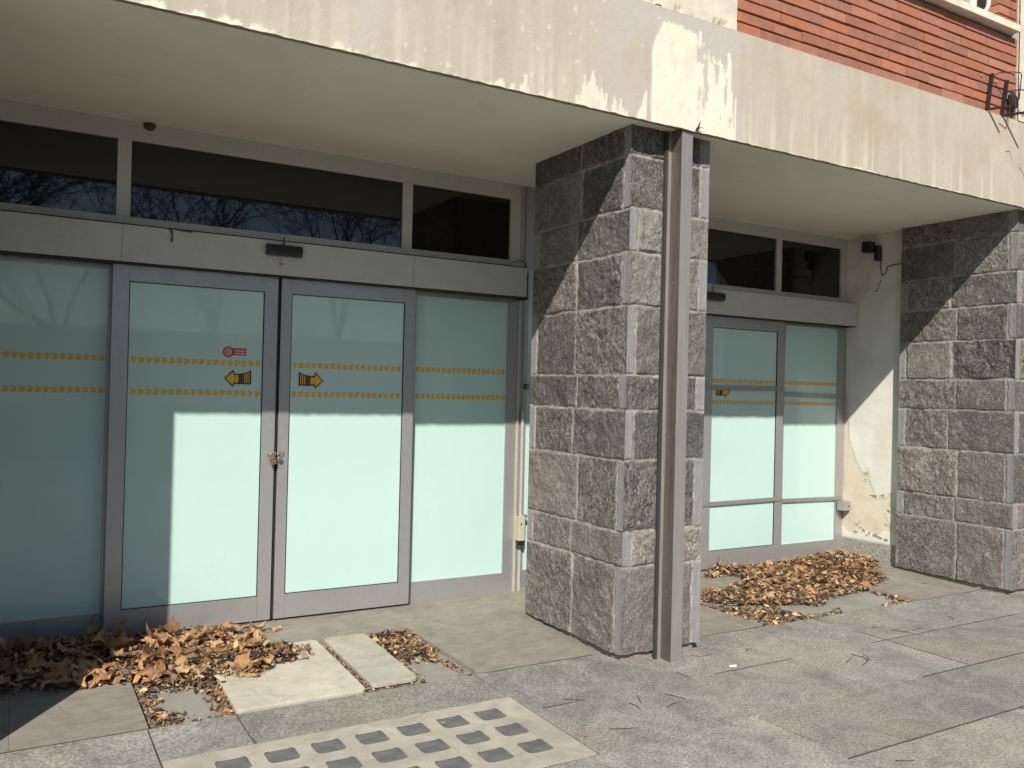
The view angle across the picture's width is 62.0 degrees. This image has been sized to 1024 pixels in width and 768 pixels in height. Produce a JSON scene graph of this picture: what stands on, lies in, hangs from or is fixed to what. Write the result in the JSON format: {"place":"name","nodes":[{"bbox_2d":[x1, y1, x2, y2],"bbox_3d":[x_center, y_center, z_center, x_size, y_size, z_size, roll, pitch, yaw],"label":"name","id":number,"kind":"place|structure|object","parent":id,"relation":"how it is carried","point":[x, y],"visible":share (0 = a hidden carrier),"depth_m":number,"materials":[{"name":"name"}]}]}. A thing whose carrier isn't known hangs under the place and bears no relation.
{"place":"outdoors","nodes":[
{"label":"outdoors","id":0,"kind":"place"},
{"bbox_2d":[0,556,981,753],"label":"threshold paving","id":1,"kind":"structure","parent":0,"point":[487,633],"depth_m":5.20,"materials":[{"name":"stone"}]},
{"bbox_2d":[269,625,280,632],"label":"dry leaf","id":2,"kind":"object","parent":1,"relation":"on","point":[275,629],"visible":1,"depth_m":5.19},
{"bbox_2d":[525,124,709,661],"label":"stone column","id":3,"kind":"structure","parent":1,"relation":"on","point":[592,471],"depth_m":5.13,"materials":[{"name":"stone"}]},
{"bbox_2d":[895,209,1023,595],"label":"stone column","id":4,"kind":"structure","parent":1,"relation":"on","point":[960,493],"depth_m":7.15,"materials":[{"name":"stone"}]},
{"bbox_2d":[0,589,1023,767],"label":"pavement","id":5,"kind":"structure","parent":0,"point":[892,693],"depth_m":4.27,"materials":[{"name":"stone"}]},
{"bbox_2d":[161,697,596,767],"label":"pavement light","id":6,"kind":"object","parent":5,"relation":"on","point":[507,732],"visible":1,"depth_m":3.67,"materials":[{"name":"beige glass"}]},
{"bbox_2d":[14,589,999,759],"bbox_3d":[1.167,1.588,4.956,12.503,0.046,3.440,2,-1,-30],"label":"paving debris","id":7,"kind":"object","parent":5,"relation":"on","point":[577,657],"visible":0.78,"depth_m":4.34,"materials":[{"name":"plant"}]},
{"bbox_2d":[653,129,692,662],"bbox_3d":[0.937,0.067,4.963,0.126,3.110,0.106,2,-1,-30],"label":"steel post","id":8,"kind":"object","parent":5,"relation":"on","point":[672,401],"visible":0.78,"depth_m":4.95,"materials":[{"name":"metal"}]},
{"bbox_2d":[131,578,907,728],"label":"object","id":9,"kind":"structure","parent":0,"point":[195,705],"depth_m":4.79,"materials":[{"name":"concrete"}]},
{"bbox_2d":[0,624,471,728],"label":"leaf litter","id":10,"kind":"object","parent":9,"relation":"on","point":[389,641],"visible":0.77,"depth_m":4.54,"materials":[{"name":"plant"}]},
{"bbox_2d":[0,636,6,658],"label":"dry leaf","id":11,"kind":"object","parent":10,"relation":"on","point":[3,642],"visible":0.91,"depth_m":4.52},
{"bbox_2d":[0,674,6,683],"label":"dry leaf","id":12,"kind":"object","parent":10,"relation":"on","point":[2,680],"visible":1,"depth_m":4.11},
{"bbox_2d":[0,643,17,653],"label":"dry leaf","id":13,"kind":"object","parent":10,"relation":"on","point":[9,646],"visible":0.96,"depth_m":4.51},
{"bbox_2d":[0,657,22,671],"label":"dry leaf","id":14,"kind":"object","parent":10,"relation":"on","point":[5,664],"visible":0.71,"depth_m":4.29,"materials":[{"name":"plant"}]},
{"bbox_2d":[3,664,29,676],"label":"dry leaf","id":15,"kind":"object","parent":10,"relation":"on","point":[11,671],"visible":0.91,"depth_m":4.24,"materials":[{"name":"plant"}]},
{"bbox_2d":[8,643,31,650],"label":"dry leaf","id":16,"kind":"object","parent":10,"relation":"on","point":[20,647],"visible":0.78,"depth_m":4.53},
{"bbox_2d":[14,632,41,651],"bbox_3d":[-2.565,1.385,4.564,0.181,0.080,0.119,1,-1,35],"label":"dry leaf","id":17,"kind":"object","parent":10,"relation":"on","point":[21,639],"visible":1,"depth_m":4.54,"materials":[{"name":"plant"}]},
{"bbox_2d":[16,666,40,675],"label":"dry leaf","id":18,"kind":"object","parent":10,"relation":"on","point":[28,670],"visible":1,"depth_m":4.23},
{"bbox_2d":[18,655,46,673],"bbox_3d":[-2.458,1.445,4.373,0.138,0.068,0.124,-2,16,-30],"label":"dry leaf","id":19,"kind":"object","parent":10,"relation":"on","point":[35,661],"visible":0.9,"depth_m":4.37,"materials":[{"name":"plant"}]},
{"bbox_2d":[24,652,46,662],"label":"dry leaf","id":20,"kind":"object","parent":10,"relation":"on","point":[36,655],"visible":0.54,"depth_m":4.42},
{"bbox_2d":[31,639,50,648],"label":"dry leaf","id":21,"kind":"object","parent":10,"relation":"on","point":[45,643],"visible":0.99,"depth_m":4.58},
{"bbox_2d":[39,636,54,652],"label":"dry leaf","id":22,"kind":"object","parent":10,"relation":"on","point":[49,649],"visible":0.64,"depth_m":4.60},
{"bbox_2d":[36,678,58,689],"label":"dry leaf","id":23,"kind":"object","parent":10,"relation":"on","point":[42,683],"visible":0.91,"depth_m":4.17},
{"bbox_2d":[46,649,60,659],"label":"dry leaf","id":24,"kind":"object","parent":10,"relation":"on","point":[51,652],"visible":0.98,"depth_m":4.49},
{"bbox_2d":[40,672,70,679],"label":"dry leaf","id":25,"kind":"object","parent":10,"relation":"on","point":[54,675],"visible":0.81,"depth_m":4.26,"materials":[{"name":"plant"}]},
{"bbox_2d":[50,675,67,683],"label":"dry leaf","id":26,"kind":"object","parent":10,"relation":"on","point":[60,680],"visible":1,"depth_m":4.17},
{"bbox_2d":[49,656,76,678],"bbox_3d":[-2.294,1.466,4.342,0.145,0.069,0.187,9,19,-15],"label":"dry leaf","id":27,"kind":"object","parent":10,"relation":"on","point":[64,665],"visible":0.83,"depth_m":4.34,"materials":[{"name":"plant"}]},
{"bbox_2d":[57,643,72,653],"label":"dry leaf","id":28,"kind":"object","parent":10,"relation":"on","point":[61,648],"visible":0.9,"depth_m":4.60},
{"bbox_2d":[62,636,79,645],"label":"dry leaf","id":29,"kind":"object","parent":10,"relation":"on","point":[72,639],"visible":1,"depth_m":4.65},
{"bbox_2d":[61,666,82,677],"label":"dry leaf","id":30,"kind":"object","parent":10,"relation":"on","point":[70,671],"visible":0.64,"depth_m":4.25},
{"bbox_2d":[65,647,79,654],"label":"dry leaf","id":31,"kind":"object","parent":10,"relation":"on","point":[73,650],"visible":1,"depth_m":4.54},
{"bbox_2d":[68,658,85,668],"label":"dry leaf","id":32,"kind":"object","parent":10,"relation":"on","point":[74,665],"visible":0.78,"depth_m":4.38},
{"bbox_2d":[64,663,94,687],"bbox_3d":[-2.161,1.447,4.233,0.160,0.087,0.132,1,0,8],"label":"dry leaf","id":33,"kind":"object","parent":10,"relation":"on","point":[81,680],"visible":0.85,"depth_m":4.22,"materials":[{"name":"plant"}]},
{"bbox_2d":[71,666,92,685],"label":"dry leaf","id":34,"kind":"object","parent":10,"relation":"on","point":[76,675],"visible":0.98,"depth_m":4.25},
{"bbox_2d":[75,632,94,646],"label":"dry leaf","id":35,"kind":"object","parent":10,"relation":"on","point":[78,636],"visible":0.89,"depth_m":4.76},
{"bbox_2d":[80,659,92,667],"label":"dry leaf","id":36,"kind":"object","parent":10,"relation":"on","point":[87,663],"visible":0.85,"depth_m":4.42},
{"bbox_2d":[76,639,97,651],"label":"dry leaf","id":37,"kind":"object","parent":10,"relation":"on","point":[78,645],"visible":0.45,"depth_m":4.70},
{"bbox_2d":[91,660,100,668],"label":"dry leaf","id":38,"kind":"object","parent":10,"relation":"on","point":[94,664],"visible":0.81,"depth_m":4.40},
{"bbox_2d":[88,614,104,633],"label":"dry leaf","id":39,"kind":"object","parent":10,"relation":"on","point":[92,627],"visible":1,"depth_m":4.76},
{"bbox_2d":[86,635,106,643],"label":"dry leaf","id":40,"kind":"object","parent":10,"relation":"on","point":[97,637],"visible":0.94,"depth_m":4.71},
{"bbox_2d":[89,668,116,686],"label":"dry leaf","id":41,"kind":"object","parent":10,"relation":"on","point":[97,678],"visible":1,"depth_m":4.26,"materials":[{"name":"plant"}]},
{"bbox_2d":[89,667,105,675],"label":"dry leaf","id":42,"kind":"object","parent":41,"relation":"on","point":[101,669],"visible":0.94,"depth_m":4.32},
{"bbox_2d":[96,626,111,637],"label":"dry leaf","id":43,"kind":"object","parent":10,"relation":"on","point":[100,633],"visible":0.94,"depth_m":4.79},
{"bbox_2d":[99,661,116,668],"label":"dry leaf","id":44,"kind":"object","parent":10,"relation":"on","point":[112,664],"visible":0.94,"depth_m":4.42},
{"bbox_2d":[105,648,125,659],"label":"dry leaf","id":45,"kind":"object","parent":10,"relation":"on","point":[113,652],"visible":1,"depth_m":4.51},
{"bbox_2d":[111,674,125,684],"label":"dry leaf","id":46,"kind":"object","parent":10,"relation":"on","point":[116,679],"visible":0.98,"depth_m":4.27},
{"bbox_2d":[114,618,129,627],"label":"dry leaf","id":47,"kind":"object","parent":10,"relation":"on","point":[123,623],"visible":1,"depth_m":4.81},
{"bbox_2d":[109,629,136,649],"bbox_3d":[-2.130,1.401,4.662,0.146,0.094,0.139,-14,11,-26],"label":"dry leaf","id":48,"kind":"object","parent":10,"relation":"on","point":[121,639],"visible":0.96,"depth_m":4.67,"materials":[{"name":"plant"}]},
{"bbox_2d":[134,660,146,677],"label":"dry leaf","id":49,"kind":"object","parent":10,"relation":"on","point":[140,666],"visible":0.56,"depth_m":4.36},
{"bbox_2d":[133,648,153,670],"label":"dry leaf","id":50,"kind":"object","parent":10,"relation":"on","point":[144,662],"visible":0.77,"depth_m":4.41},
{"bbox_2d":[137,660,162,681],"bbox_3d":[-1.819,1.464,4.339,0.161,0.071,0.120,22,30,-44],"label":"dry leaf","id":51,"kind":"object","parent":10,"relation":"on","point":[151,669],"visible":0.99,"depth_m":4.34,"materials":[{"name":"plant"}]},
{"bbox_2d":[141,639,166,659],"bbox_3d":[-1.869,1.401,4.455,0.116,0.130,0.166,2,0,-18],"label":"dry leaf","id":52,"kind":"object","parent":10,"relation":"on","point":[145,654],"visible":0.98,"depth_m":4.44,"materials":[{"name":"plant"}]},
{"bbox_2d":[144,636,168,650],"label":"dry leaf","id":53,"kind":"object","parent":10,"relation":"on","point":[151,639],"visible":0.47,"depth_m":4.75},
{"bbox_2d":[157,654,165,675],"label":"dry leaf","id":54,"kind":"object","parent":10,"relation":"on","point":[162,662],"visible":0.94,"depth_m":4.43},
{"bbox_2d":[151,615,180,632],"bbox_3d":[-1.969,1.379,4.863,0.172,0.090,0.111,1,0,20],"label":"dry leaf","id":55,"kind":"object","parent":10,"relation":"on","point":[171,625],"visible":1,"depth_m":4.88,"materials":[{"name":"plant"}]},
{"bbox_2d":[160,671,179,683],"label":"dry leaf","id":56,"kind":"object","parent":10,"relation":"on","point":[172,676],"visible":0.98,"depth_m":4.33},
{"bbox_2d":[163,633,179,646],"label":"dry leaf","id":57,"kind":"object","parent":10,"relation":"on","point":[175,638],"visible":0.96,"depth_m":4.76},
{"bbox_2d":[146,623,170,642],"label":"dry leaf","id":58,"kind":"object","parent":57,"relation":"on","point":[162,637],"visible":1,"depth_m":4.69,"materials":[{"name":"plant"}]},
{"bbox_2d":[167,629,183,643],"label":"dry leaf","id":59,"kind":"object","parent":10,"relation":"on","point":[171,634],"visible":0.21,"depth_m":4.87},
{"bbox_2d":[170,644,185,658],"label":"dry leaf","id":60,"kind":"object","parent":10,"relation":"on","point":[176,650],"visible":1,"depth_m":4.63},
{"bbox_2d":[168,665,188,673],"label":"dry leaf","id":61,"kind":"object","parent":10,"relation":"on","point":[180,669],"visible":1,"depth_m":4.41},
{"bbox_2d":[176,655,191,668],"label":"dry leaf","id":62,"kind":"object","parent":10,"relation":"on","point":[181,659],"visible":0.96,"depth_m":4.49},
{"bbox_2d":[178,629,195,639],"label":"dry leaf","id":63,"kind":"object","parent":10,"relation":"on","point":[183,636],"visible":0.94,"depth_m":4.89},
{"bbox_2d":[182,640,198,652],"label":"dry leaf","id":64,"kind":"object","parent":10,"relation":"on","point":[188,644],"visible":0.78,"depth_m":4.77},
{"bbox_2d":[189,626,203,634],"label":"dry leaf","id":65,"kind":"object","parent":10,"relation":"on","point":[194,630],"visible":0.62,"depth_m":4.95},
{"bbox_2d":[193,668,205,674],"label":"dry leaf","id":66,"kind":"object","parent":10,"relation":"on","point":[199,670],"visible":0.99,"depth_m":4.43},
{"bbox_2d":[193,624,217,637],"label":"dry leaf","id":67,"kind":"object","parent":10,"relation":"on","point":[206,629],"visible":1,"depth_m":4.91,"materials":[{"name":"plant"}]},
{"bbox_2d":[206,639,221,647],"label":"dry leaf","id":68,"kind":"object","parent":10,"relation":"on","point":[218,641],"visible":0.89,"depth_m":4.77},
{"bbox_2d":[205,644,231,652],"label":"dry leaf","id":69,"kind":"object","parent":10,"relation":"on","point":[218,648],"visible":1,"depth_m":4.55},
{"bbox_2d":[216,624,240,631],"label":"dry leaf","id":70,"kind":"object","parent":10,"relation":"on","point":[229,629],"visible":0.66,"depth_m":5.01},
{"bbox_2d":[219,620,238,629],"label":"dry leaf","id":71,"kind":"object","parent":10,"relation":"on","point":[229,624],"visible":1,"depth_m":4.93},
{"bbox_2d":[230,651,250,670],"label":"dry leaf","id":72,"kind":"object","parent":10,"relation":"on","point":[243,660],"visible":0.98,"depth_m":4.57,"materials":[{"name":"plant"}]},
{"bbox_2d":[231,632,249,643],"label":"dry leaf","id":73,"kind":"object","parent":10,"relation":"on","point":[244,635],"visible":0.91,"depth_m":4.94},
{"bbox_2d":[239,633,257,650],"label":"dry leaf","id":74,"kind":"object","parent":10,"relation":"on","point":[252,642],"visible":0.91,"depth_m":4.81,"materials":[{"name":"plant"}]},
{"bbox_2d":[242,621,266,629],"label":"dry leaf","id":75,"kind":"object","parent":10,"relation":"on","point":[260,626],"visible":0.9,"depth_m":5.13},
{"bbox_2d":[253,629,271,645],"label":"dry leaf","id":76,"kind":"object","parent":10,"relation":"on","point":[258,638],"visible":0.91,"depth_m":4.88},
{"bbox_2d":[271,647,292,653],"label":"dry leaf","id":77,"kind":"object","parent":10,"relation":"on","point":[278,650],"visible":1,"depth_m":4.65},
{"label":"dry leaf","id":78,"kind":"object","parent":10,"relation":"on","visible":0},
{"bbox_2d":[219,630,231,641],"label":"dry leaf","id":79,"kind":"object","parent":78,"relation":"on","point":[226,637],"visible":0.98,"depth_m":4.86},
{"bbox_2d":[204,640,364,713],"bbox_3d":[-1.233,1.543,4.547,0.646,0.054,0.855,2,-1,-30],"label":"cover board","id":80,"kind":"object","parent":9,"relation":"on","point":[321,673],"visible":0.62,"depth_m":4.37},
{"bbox_2d":[247,657,271,671],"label":"dry leaf","id":81,"kind":"object","parent":80,"relation":"on","point":[256,661],"visible":0.99,"depth_m":4.52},
{"bbox_2d":[324,633,416,687],"bbox_3d":[-0.814,1.549,4.812,0.263,0.049,0.812,2,-1,-30],"label":"cover board","id":82,"kind":"object","parent":9,"relation":"on","point":[370,661],"visible":1,"depth_m":4.74,"materials":[{"name":"stone"}]},
{"bbox_2d":[700,551,914,625],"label":"leaf litter","id":83,"kind":"object","parent":9,"relation":"on","point":[848,576],"visible":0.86,"depth_m":6.81,"materials":[{"name":"plant"}]},
{"bbox_2d":[762,566,775,578],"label":"dry leaf","id":84,"kind":"object","parent":83,"relation":"on","point":[766,573],"visible":0.99,"depth_m":6.97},
{"bbox_2d":[790,576,799,584],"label":"dry leaf","id":85,"kind":"object","parent":83,"relation":"on","point":[793,579],"visible":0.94,"depth_m":6.89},
{"bbox_2d":[815,571,829,581],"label":"dry leaf","id":86,"kind":"object","parent":83,"relation":"on","point":[819,578],"visible":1,"depth_m":6.88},
{"bbox_2d":[835,546,849,556],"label":"dry leaf","id":87,"kind":"object","parent":83,"relation":"on","point":[839,549],"visible":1,"depth_m":7.93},
{"bbox_2d":[844,560,854,567],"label":"dry leaf","id":88,"kind":"object","parent":83,"relation":"on","point":[848,564],"visible":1,"depth_m":7.37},
{"bbox_2d":[862,581,871,589],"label":"dry leaf","id":89,"kind":"object","parent":83,"relation":"on","point":[866,584],"visible":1,"depth_m":6.87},
{"bbox_2d":[870,569,886,574],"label":"dry leaf","id":90,"kind":"object","parent":83,"relation":"on","point":[878,571],"visible":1,"depth_m":7.25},
{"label":"paving bed","id":91,"kind":"structure","parent":0,"visible":0},
{"bbox_2d":[0,0,1023,567],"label":"building","id":92,"kind":"structure","parent":91,"relation":"on","point":[854,122],"depth_m":5.13,"materials":[{"name":"concrete"}]},
{"bbox_2d":[0,99,534,646],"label":"entrance frame","id":93,"kind":"object","parent":92,"relation":"attached to","point":[86,201],"visible":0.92,"depth_m":5.29,"materials":[{"name":"metal"}]},
{"bbox_2d":[143,123,155,130],"bbox_3d":[-2.166,-1.530,5.096,0.071,0.034,0.071,2,-1,-30],"label":"mud nest","id":94,"kind":"object","parent":93,"relation":"in","point":[149,127],"visible":1,"depth_m":5.07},
{"bbox_2d":[163,227,191,241],"bbox_3d":[-1.976,-0.878,5.041,0.160,0.082,0.014,2,-1,-30],"label":"dangling wire","id":95,"kind":"object","parent":93,"relation":"hanging from","point":[178,230],"visible":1,"depth_m":5.02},
{"bbox_2d":[102,263,278,634],"bbox_3d":[-1.934,0.396,5.189,0.958,2.169,0.045,2,-1,-30],"label":"sliding door","id":96,"kind":"structure","parent":93,"relation":"attached to","point":[190,445],"depth_m":5.16,"materials":[{"name":"glass"}]},
{"bbox_2d":[267,451,284,456],"bbox_3d":[-1.493,0.445,5.404,0.110,0.032,0.029,2,-1,-30],"label":"hasp","id":97,"kind":"object","parent":96,"relation":"attached to","point":[282,453],"visible":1,"depth_m":5.41,"materials":[{"name":"metal"}]},
{"bbox_2d":[269,452,276,464],"bbox_3d":[-1.508,0.472,5.378,0.049,0.082,0.016,2,-1,-38],"label":"padlock","id":98,"kind":"object","parent":97,"relation":"hanging from","point":[273,461],"visible":1,"depth_m":5.37,"materials":[{"name":"gold metal"}]},
{"bbox_2d":[266,237,302,257],"bbox_3d":[-1.425,-0.863,5.342,0.224,0.123,0.052,2,-1,-30],"label":"motion sensor","id":99,"kind":"object","parent":93,"relation":"attached to","point":[284,250],"visible":1,"depth_m":5.32,"materials":[{"name":"black plastic"}]},
{"bbox_2d":[270,278,415,618],"bbox_3d":[-1.108,0.420,5.672,0.943,2.169,0.045,2,-1,-30],"label":"sliding door","id":100,"kind":"structure","parent":93,"relation":"attached to","point":[343,441],"depth_m":5.65,"materials":[{"name":"glass"}]},
{"bbox_2d":[516,514,526,545],"bbox_3d":[0.074,1.090,6.365,0.077,0.225,0.055,2,-1,-30],"label":"key switch","id":101,"kind":"object","parent":93,"relation":"attached to","point":[520,530],"visible":1,"depth_m":6.34,"materials":[{"name":"beige metal"}]},
{"bbox_2d":[706,216,857,559],"bbox_3d":[2.015,0.084,7.501,2.856,3.046,0.190,2,-1,-30],"label":"entrance frame","id":102,"kind":"object","parent":92,"relation":"attached to","point":[795,282],"visible":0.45,"depth_m":7.96,"materials":[{"name":"metal"}]},
{"bbox_2d":[707,286,725,301],"bbox_3d":[1.703,-0.763,7.174,0.224,0.123,0.052,2,-1,-30],"label":"motion sensor","id":103,"kind":"object","parent":102,"relation":"attached to","point":[714,296],"visible":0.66,"depth_m":7.16,"materials":[{"name":"black plastic"}]},
{"bbox_2d":[701,315,784,569],"bbox_3d":[2.030,0.509,7.510,0.956,2.169,0.045,2,-1,-30],"label":"sliding door","id":104,"kind":"structure","parent":102,"relation":"attached to","point":[742,445],"depth_m":7.49,"materials":[{"name":"glass"}]},
{"bbox_2d":[781,496,841,502],"bbox_3d":[2.810,1.087,8.018,0.878,0.048,0.010,2,-1,-30],"label":"security bar","id":105,"kind":"object","parent":102,"relation":"attached to","point":[811,499],"visible":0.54,"depth_m":8.02,"materials":[{"name":"metal"}]},
{"bbox_2d":[783,392,843,398],"bbox_3d":[2.833,0.110,8.025,0.878,0.054,0.010,2,-1,-30],"label":"security bar","id":106,"kind":"object","parent":102,"relation":"attached to","point":[813,395],"visible":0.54,"depth_m":8.03,"materials":[{"name":"metal"}]},
{"bbox_2d":[836,500,850,510],"bbox_3d":[3.176,1.165,8.180,0.098,0.088,0.102,2,-1,-30],"label":"key switch","id":107,"kind":"object","parent":102,"relation":"attached to","point":[843,505],"visible":1,"depth_m":8.14,"materials":[{"name":"metal"}]},
{"bbox_3d":[1.188,0.485,7.017,0.964,2.169,0.045,2,-1,-30],"label":"sliding door","id":108,"kind":"object","parent":102,"relation":"attached to","visible":0},
{"bbox_2d":[702,497,781,506],"bbox_3d":[2.012,1.032,7.469,1.008,0.046,0.010,2,-1,-30],"label":"security bar","id":109,"kind":"object","parent":108,"relation":"attached to","point":[731,502],"visible":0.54,"depth_m":7.47,"materials":[{"name":"metal"}]},
{"bbox_2d":[705,385,783,390],"bbox_3d":[2.035,0.038,7.477,1.008,0.044,0.010,2,-1,-30],"label":"security bar","id":110,"kind":"object","parent":108,"relation":"attached to","point":[753,388],"visible":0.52,"depth_m":7.48,"materials":[{"name":"metal"}]},
{"bbox_2d":[861,241,881,260],"bbox_3d":[3.352,-1.235,7.946,0.160,0.175,0.110,2,-1,-30],"label":"wall spotlight","id":111,"kind":"object","parent":92,"relation":"attached to","point":[868,247],"depth_m":7.92,"materials":[{"name":"black plastic"}]},
{"bbox_2d":[962,0,976,5],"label":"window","id":112,"kind":"structure","parent":92,"relation":"in","point":[974,2],"depth_m":6.64,"materials":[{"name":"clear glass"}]},
{"bbox_2d":[984,0,990,10],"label":"window railing","id":113,"kind":"object","parent":92,"relation":"on","point":[988,5],"depth_m":6.50,"materials":[{"name":"metal"}]},
{"bbox_2d":[985,71,1023,116],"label":"floodlight bracket","id":114,"kind":"object","parent":92,"relation":"attached to","point":[1013,102],"visible":1,"depth_m":6.46,"materials":[{"name":"metal"}]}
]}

